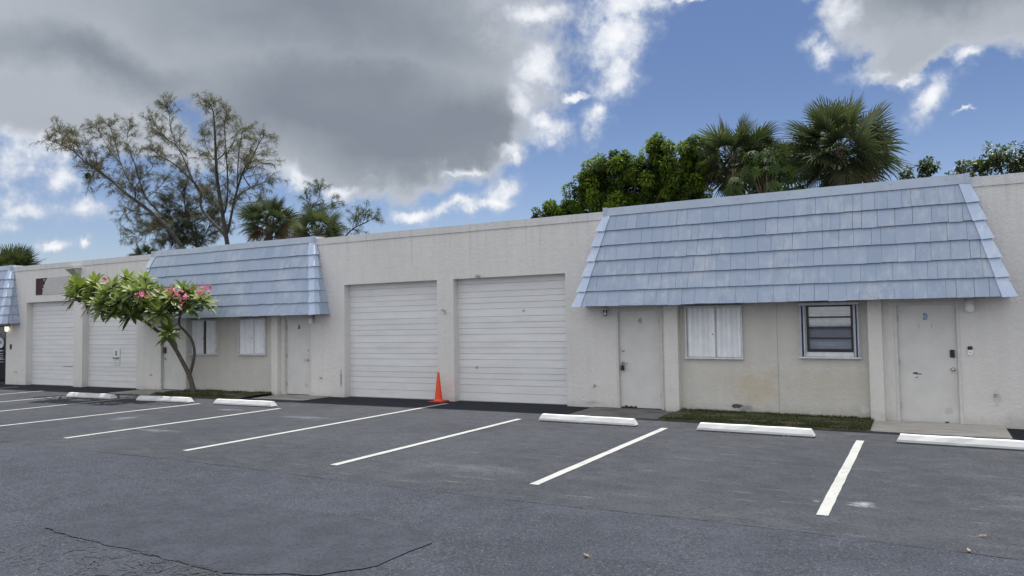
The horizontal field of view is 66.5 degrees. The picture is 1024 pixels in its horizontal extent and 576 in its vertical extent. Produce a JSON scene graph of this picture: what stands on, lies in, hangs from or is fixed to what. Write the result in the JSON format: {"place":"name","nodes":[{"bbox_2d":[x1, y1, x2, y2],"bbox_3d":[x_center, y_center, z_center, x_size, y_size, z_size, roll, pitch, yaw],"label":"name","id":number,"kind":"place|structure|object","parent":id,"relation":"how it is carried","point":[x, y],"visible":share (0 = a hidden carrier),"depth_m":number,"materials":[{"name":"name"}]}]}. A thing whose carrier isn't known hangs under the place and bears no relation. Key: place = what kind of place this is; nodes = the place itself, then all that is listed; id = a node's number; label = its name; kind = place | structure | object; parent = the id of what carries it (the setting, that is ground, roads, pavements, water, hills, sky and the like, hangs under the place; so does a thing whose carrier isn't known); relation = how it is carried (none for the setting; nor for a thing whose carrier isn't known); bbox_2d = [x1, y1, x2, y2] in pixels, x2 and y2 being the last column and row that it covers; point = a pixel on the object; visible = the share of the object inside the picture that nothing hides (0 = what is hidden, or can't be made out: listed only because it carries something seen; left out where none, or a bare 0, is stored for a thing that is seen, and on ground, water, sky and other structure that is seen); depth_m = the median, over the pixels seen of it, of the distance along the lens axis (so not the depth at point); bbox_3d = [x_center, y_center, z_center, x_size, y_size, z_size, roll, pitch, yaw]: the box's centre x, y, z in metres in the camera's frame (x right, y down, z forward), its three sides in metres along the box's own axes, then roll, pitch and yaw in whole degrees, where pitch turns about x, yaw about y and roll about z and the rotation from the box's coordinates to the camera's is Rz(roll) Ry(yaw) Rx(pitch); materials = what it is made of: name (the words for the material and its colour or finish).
{"place":"outdoors","nodes":[
{"label":"outdoors","id":0,"kind":"place"},
{"bbox_2d":[151,389,271,398],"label":"grass","id":1,"kind":"structure","parent":0,"point":[203,394],"depth_m":20.04,"materials":[{"name":"green plant"}]},
{"bbox_2d":[61,268,219,391],"bbox_3d":[-9.641,1.129,20.233,5.840,3.322,2.700,-2,-3,28],"label":"plumeria tree","id":2,"kind":"object","parent":1,"relation":"on","point":[122,298],"visible":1,"depth_m":19.70,"materials":[{"name":"green plant"}]},
{"bbox_2d":[0,384,1023,575],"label":"parking lot","id":3,"kind":"structure","parent":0,"point":[893,492],"depth_m":8.34,"materials":[{"name":"grey asphalt"}]},
{"bbox_2d":[0,243,45,265],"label":"palm tree","id":4,"kind":"object","parent":3,"relation":"on","point":[19,256],"visible":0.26,"depth_m":51.16,"materials":[{"name":"green plant"}]},
{"bbox_2d":[0,384,140,392],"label":"asphalt apron","id":5,"kind":"object","parent":3,"relation":"on","point":[50,388],"visible":0.78,"depth_m":23.06,"materials":[{"name":"black asphalt"}]},
{"bbox_2d":[4,397,136,410],"bbox_3d":[-10.626,2.682,17.597,0.113,0.001,5.802,-2,-3,26],"label":"parking line","id":6,"kind":"object","parent":3,"relation":"on","point":[67,404],"visible":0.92,"depth_m":18.14,"materials":[{"name":"paint"}]},
{"bbox_2d":[66,392,116,399],"bbox_3d":[-10.652,2.732,19.790,1.780,0.144,0.195,-2,-3,28],"label":"wheel stop","id":7,"kind":"object","parent":3,"relation":"on","point":[91,395],"visible":0.99,"depth_m":19.66,"materials":[{"name":"paint"}]},
{"bbox_2d":[1,403,200,425],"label":"parking line","id":8,"kind":"object","parent":3,"relation":"on","point":[99,414],"visible":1,"depth_m":15.71,"materials":[{"name":"paint"}]},
{"bbox_2d":[29,112,185,248],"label":"pine tree","id":9,"kind":"object","parent":3,"relation":"on","point":[96,166],"visible":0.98,"depth_m":49.82,"materials":[{"name":"green plant"}]},
{"bbox_2d":[126,242,157,255],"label":"palm tree","id":10,"kind":"object","parent":3,"relation":"on","point":[145,248],"visible":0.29,"depth_m":47.10,"materials":[{"name":"green plant"}]},
{"bbox_2d":[112,389,175,394],"bbox_3d":[-10.029,2.876,21.455,1.650,0.073,1.197,-2,-3,28],"label":"concrete pad","id":11,"kind":"object","parent":3,"relation":"on","point":[144,392],"visible":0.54,"depth_m":21.45,"materials":[{"name":"grey concrete"}]},
{"bbox_2d":[136,395,193,402],"bbox_3d":[-8.235,2.639,18.524,1.780,0.144,0.195,-2,-3,27],"label":"wheel stop","id":12,"kind":"object","parent":3,"relation":"on","point":[165,399],"visible":0.99,"depth_m":18.41,"materials":[{"name":"paint"}]},
{"bbox_2d":[65,408,281,437],"bbox_3d":[-6.024,2.472,14.518,0.114,0.001,4.692,-2,-3,28],"label":"parking line","id":13,"kind":"object","parent":3,"relation":"on","point":[169,423],"visible":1,"depth_m":14.18,"materials":[{"name":"paint"}]},
{"bbox_2d":[138,176,239,250],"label":"pine tree","id":14,"kind":"object","parent":3,"relation":"on","point":[186,223],"visible":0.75,"depth_m":51.46,"materials":[{"name":"green plant"}]},
{"bbox_2d":[137,88,290,244],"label":"pine tree","id":15,"kind":"object","parent":3,"relation":"on","point":[246,159],"visible":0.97,"depth_m":47.27,"materials":[{"name":"green plant"}]},
{"bbox_2d":[0,494,431,575],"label":"pavement cracks","id":16,"kind":"object","parent":3,"relation":"on","point":[193,572],"visible":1,"depth_m":5.72,"materials":[{"name":"asphalt"}]},
{"bbox_2d":[45,498,432,574],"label":"asphalt patch","id":17,"kind":"object","parent":3,"relation":"on","point":[245,538],"visible":1,"depth_m":6.47,"materials":[{"name":"grey asphalt"}]},
{"bbox_2d":[213,399,276,407],"bbox_3d":[-5.924,2.549,17.315,1.780,0.144,0.195,-2,-3,28],"label":"wheel stop","id":18,"kind":"object","parent":3,"relation":"on","point":[249,403],"visible":1,"depth_m":17.20,"materials":[{"name":"paint"}]},
{"bbox_2d":[234,194,299,241],"bbox_3d":[-12.214,-0.557,39.446,3.433,8.600,3.243,-2,-3,28],"label":"palm tree","id":19,"kind":"object","parent":3,"relation":"on","point":[254,214],"visible":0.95,"depth_m":39.35,"materials":[{"name":"green plant"}]},
{"bbox_2d":[254,394,330,400],"bbox_3d":[-5.413,2.703,19.152,1.630,0.073,0.997,-2,-3,28],"label":"concrete pad","id":20,"kind":"object","parent":3,"relation":"on","point":[292,397],"visible":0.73,"depth_m":19.12,"materials":[{"name":"grey concrete"}]},
{"bbox_2d":[184,403,447,450],"bbox_3d":[-3.014,2.408,14.070,0.113,0.001,6.952,-2,-3,27],"label":"parking line","id":21,"kind":"object","parent":3,"relation":"on","point":[306,428],"visible":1,"depth_m":13.08,"materials":[{"name":"paint"}]},
{"bbox_2d":[286,203,349,238],"bbox_3d":[-9.387,-0.274,37.991,2.948,7.808,3.229,-2,-3,28],"label":"palm tree","id":22,"kind":"object","parent":3,"relation":"on","point":[312,217],"visible":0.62,"depth_m":37.72,"materials":[{"name":"green plant"}]},
{"bbox_2d":[292,177,383,235],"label":"sparse tree","id":23,"kind":"object","parent":3,"relation":"on","point":[357,218],"visible":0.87,"depth_m":43.90,"materials":[{"name":"green plant"}]},
{"bbox_2d":[330,419,519,464],"bbox_3d":[-1.041,2.283,11.926,0.114,0.001,5.061,-2,-3,28],"label":"parking line","id":24,"kind":"object","parent":3,"relation":"on","point":[367,456],"visible":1,"depth_m":11.27,"materials":[{"name":"paint"}]},
{"bbox_2d":[294,397,590,414],"bbox_3d":[-1.668,2.537,17.054,6.820,0.019,1.670,-2,-3,28],"label":"asphalt apron","id":25,"kind":"object","parent":3,"relation":"on","point":[487,406],"visible":0.89,"depth_m":16.80,"materials":[{"name":"black asphalt"}]},
{"bbox_2d":[428,372,448,402],"bbox_3d":[-1.647,2.217,17.496,0.356,0.665,0.356,-2,-3,21],"label":"traffic cone","id":26,"kind":"object","parent":25,"relation":"on","point":[438,395],"visible":1,"depth_m":17.43,"materials":[{"name":"orange plastic"}]},
{"bbox_2d":[0,172,1023,428],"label":"warehouse building","id":27,"kind":"structure","parent":3,"relation":"on","point":[840,300],"depth_m":15.63,"materials":[{"name":"white paint"}]},
{"bbox_2d":[0,325,5,383],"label":"glass door","id":28,"kind":"structure","parent":27,"relation":"in","point":[2,328],"depth_m":25.78,"materials":[{"name":"black glass"}]},
{"bbox_2d":[4,324,9,331],"bbox_3d":[-16.475,1.302,25.499,0.122,0.242,0.145,-2,-3,28],"label":"wall lamp","id":29,"kind":"object","parent":27,"relation":"attached to","point":[7,327],"visible":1,"depth_m":25.46,"materials":[{"name":"beige"}]},
{"bbox_2d":[36,276,68,294],"bbox_3d":[-14.460,-0.069,24.569,1.670,0.546,0.016,-2,-3,28],"label":"sign panel","id":30,"kind":"object","parent":27,"relation":"attached to","point":[49,285],"visible":0.97,"depth_m":24.58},
{"bbox_2d":[32,301,73,385],"bbox_3d":[-14.439,1.743,24.738,2.460,2.730,0.040,-2,-3,28],"label":"garage door","id":31,"kind":"structure","parent":27,"relation":"in","point":[53,326],"depth_m":24.79,"materials":[{"name":"paint"}]},
{"bbox_2d":[65,268,80,274],"bbox_3d":[-13.425,-0.513,23.895,0.420,0.220,0.279,-2,-3,28],"label":"floodlight","id":32,"kind":"object","parent":27,"relation":"attached to","point":[73,271],"visible":0.81,"depth_m":23.84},
{"bbox_2d":[88,304,136,387],"bbox_3d":[-11.871,1.634,23.395,2.520,2.748,0.040,-2,-3,28],"label":"garage door","id":33,"kind":"structure","parent":27,"relation":"in","point":[103,338],"depth_m":23.45,"materials":[{"name":"paint"}]},
{"bbox_2d":[113,349,119,364],"bbox_3d":[-11.804,2.056,23.317,0.330,0.483,0.019,-2,-3,28],"label":"door sign","id":34,"kind":"object","parent":27,"relation":"attached to","point":[116,356],"visible":1,"depth_m":23.30,"materials":[{"name":"plastic"}]},
{"bbox_2d":[160,320,180,389],"bbox_3d":[-9.534,1.907,21.969,0.920,1.982,0.122,-2,-3,28],"label":"entry door","id":35,"kind":"structure","parent":27,"relation":"in","point":[169,361],"depth_m":22.03,"materials":[{"name":"paint"}]},
{"bbox_2d":[189,319,217,354],"bbox_3d":[-8.446,1.348,21.350,1.020,0.967,0.128,-2,-3,28],"label":"window","id":36,"kind":"structure","parent":27,"relation":"in","point":[197,327],"depth_m":21.33,"materials":[{"name":"white glass"}]},
{"bbox_2d":[237,318,266,354],"bbox_3d":[-6.842,1.280,20.510,1.005,0.971,0.128,-2,-3,28],"label":"window","id":37,"kind":"structure","parent":27,"relation":"in","point":[252,332],"depth_m":20.47,"materials":[{"name":"white metal"}]},
{"bbox_2d":[283,317,310,394],"bbox_3d":[-5.412,1.737,19.813,0.910,2.003,0.122,-2,-3,28],"label":"entry door","id":38,"kind":"structure","parent":27,"relation":"in","point":[296,330],"depth_m":19.85,"materials":[{"name":"paint"}]},
{"bbox_2d":[309,315,314,323],"bbox_3d":[-5.008,0.776,19.504,0.110,0.228,0.139,-2,-3,28],"label":"wall lamp","id":39,"kind":"object","parent":27,"relation":"attached to","point":[311,317],"visible":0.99,"depth_m":19.45,"materials":[{"name":"white plastic"}]},
{"bbox_2d":[350,281,437,399],"bbox_3d":[-2.795,1.239,18.647,2.720,2.835,0.040,-2,-3,28],"label":"garage door","id":40,"kind":"structure","parent":27,"relation":"in","point":[394,344],"depth_m":18.64,"materials":[{"name":"paint"}]},
{"bbox_2d":[458,274,566,404],"bbox_3d":[0.011,1.122,17.178,2.780,2.857,0.040,-2,-3,28],"label":"garage door","id":41,"kind":"structure","parent":27,"relation":"in","point":[512,330],"depth_m":17.16,"materials":[{"name":"paint"}]},
{"bbox_2d":[603,306,608,316],"bbox_3d":[1.899,0.475,15.893,0.099,0.215,0.133,-2,-3,28],"label":"wall lamp","id":42,"kind":"object","parent":27,"relation":"attached to","point":[605,310],"visible":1,"depth_m":15.89,"materials":[{"name":"paint"}]},
{"bbox_2d":[615,307,663,409],"bbox_3d":[2.566,1.425,15.637,0.970,2.056,0.122,-2,-3,28],"label":"entry door","id":43,"kind":"structure","parent":27,"relation":"in","point":[639,334],"depth_m":15.65,"materials":[{"name":"paint"}]},
{"bbox_2d":[684,305,743,359],"bbox_3d":[3.839,0.847,14.921,1.110,1.025,0.128,-2,-3,28],"label":"window","id":44,"kind":"structure","parent":27,"relation":"in","point":[711,332],"depth_m":14.90,"materials":[{"name":"white metal"}]},
{"bbox_2d":[798,302,861,358],"bbox_3d":[5.700,0.763,14.037,1.040,1.007,0.230,-2,-3,28],"label":"window","id":45,"kind":"structure","parent":27,"relation":"in","point":[829,324],"depth_m":14.06,"materials":[{"name":"metal"}]},
{"bbox_2d":[893,301,963,423],"bbox_3d":[7.065,1.282,13.281,0.990,2.109,0.122,-2,-3,28],"label":"entry door","id":46,"kind":"structure","parent":27,"relation":"in","point":[928,366],"depth_m":13.28,"materials":[{"name":"paint"}]},
{"bbox_2d":[964,297,973,311],"bbox_3d":[7.557,0.263,12.917,0.151,0.276,0.159,-2,-3,28],"label":"wall lamp","id":47,"kind":"object","parent":27,"relation":"attached to","point":[969,303],"visible":0.93,"depth_m":12.86,"materials":[{"name":"white plastic"}]},
{"bbox_2d":[968,346,972,354],"bbox_3d":[7.586,1.038,12.942,0.068,0.145,0.033,-2,-3,28],"label":"doorbell","id":48,"kind":"object","parent":27,"relation":"attached to","point":[970,350],"visible":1,"depth_m":12.93,"materials":[{"name":"white plastic"}]},
{"bbox_2d":[4,441,1019,558],"bbox_3d":[-11.735,2.608,14.072,46.010,0.190,0.219,-2,-3,28],"label":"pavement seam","id":49,"kind":"object","parent":3,"relation":"on","point":[576,506],"visible":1,"depth_m":7.29,"materials":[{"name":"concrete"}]},
{"bbox_2d":[539,413,637,426],"bbox_3d":[1.302,2.285,13.532,1.780,0.144,0.195,-1,-3,27],"label":"wheel stop","id":50,"kind":"object","parent":3,"relation":"on","point":[596,420],"visible":1,"depth_m":13.44,"materials":[{"name":"paint"}]},
{"bbox_2d":[530,428,666,484],"bbox_3d":[1.378,2.219,10.681,0.114,0.002,4.960,-2,-3,27],"label":"parking line","id":51,"kind":"object","parent":3,"relation":"on","point":[558,473],"visible":1,"depth_m":9.98,"materials":[{"name":"paint"}]},
{"bbox_2d":[569,407,673,419],"bbox_3d":[2.132,2.418,15.000,1.700,0.091,1.357,-2,-3,28],"label":"concrete pad","id":52,"kind":"object","parent":3,"relation":"on","point":[626,413],"visible":0.74,"depth_m":14.94,"materials":[{"name":"grey concrete"}]},
{"bbox_2d":[530,131,714,218],"bbox_3d":[4.156,-1.403,30.495,7.768,9.007,3.180,-2,-3,28],"label":"leafy tree","id":53,"kind":"object","parent":3,"relation":"on","point":[668,178],"visible":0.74,"depth_m":29.65,"materials":[{"name":"green plant"}]},
{"bbox_2d":[680,113,784,196],"bbox_3d":[8.449,-1.917,29.130,4.279,9.768,4.285,-2,-3,28],"label":"palm tree","id":54,"kind":"object","parent":3,"relation":"on","point":[744,138],"visible":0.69,"depth_m":28.66,"materials":[{"name":"green plant"}]},
{"bbox_2d":[696,422,814,437],"bbox_3d":[3.791,2.220,12.228,1.780,0.144,0.195,-2,-3,27],"label":"wheel stop","id":55,"kind":"object","parent":3,"relation":"on","point":[761,430],"visible":1,"depth_m":12.14,"materials":[{"name":"paint"}]},
{"bbox_2d":[737,129,790,192],"bbox_3d":[9.487,-1.584,29.535,3.025,9.132,3.156,-2,-3,28],"label":"palm tree","id":56,"kind":"object","parent":3,"relation":"on","point":[774,143],"visible":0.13,"depth_m":29.14,"materials":[{"name":"green plant"}]},
{"bbox_2d":[721,147,812,196],"bbox_3d":[8.768,-0.975,26.699,3.066,7.679,1.481,-2,-3,19],"label":"umbrella tree","id":57,"kind":"object","parent":3,"relation":"on","point":[758,169],"visible":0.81,"depth_m":26.72,"materials":[{"name":"green plant"}]},
{"bbox_2d":[816,440,863,515],"bbox_3d":[3.962,2.149,9.283,0.114,0.002,4.941,-2,-3,28],"label":"parking line","id":58,"kind":"object","parent":3,"relation":"on","point":[827,504],"visible":1,"depth_m":8.52,"materials":[{"name":"paint"}]},
{"bbox_2d":[773,87,916,189],"bbox_3d":[11.323,-2.057,26.491,4.556,9.799,4.668,-2,-3,28],"label":"palm tree","id":59,"kind":"object","parent":3,"relation":"on","point":[869,161],"visible":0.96,"depth_m":25.90,"materials":[{"name":"green plant"}]},
{"bbox_2d":[898,155,942,179],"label":"leafy tree","id":60,"kind":"object","parent":3,"relation":"on","point":[928,168],"visible":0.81,"depth_m":26.23,"materials":[{"name":"green plant"}]},
{"bbox_2d":[870,420,1011,438],"bbox_3d":[6.855,2.286,12.576,1.920,0.114,1.267,-2,-3,28],"label":"concrete pad","id":61,"kind":"object","parent":3,"relation":"on","point":[973,430],"visible":0.8,"depth_m":12.49,"materials":[{"name":"grey concrete"}]},
{"bbox_2d":[897,433,1023,450],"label":"wheel stop","id":62,"kind":"object","parent":3,"relation":"on","point":[982,443],"visible":1,"depth_m":10.86,"materials":[{"name":"paint"}]},
{"bbox_2d":[944,140,1023,176],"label":"leafy tree","id":63,"kind":"object","parent":3,"relation":"on","point":[995,160],"visible":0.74,"depth_m":25.29,"materials":[{"name":"green plant"}]},
{"bbox_2d":[1008,428,1023,439],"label":"asphalt apron","id":64,"kind":"object","parent":3,"relation":"on","point":[1017,434],"visible":0.67,"depth_m":12.11,"materials":[{"name":"grey asphalt"}]},
{"bbox_2d":[0,0,1023,264],"label":"sky","id":65,"kind":"structure","parent":0,"point":[434,113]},
{"bbox_2d":[660,407,873,431],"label":"grass","id":66,"kind":"structure","parent":0,"point":[868,425],"depth_m":13.64,"materials":[{"name":"green plant"}]}
]}

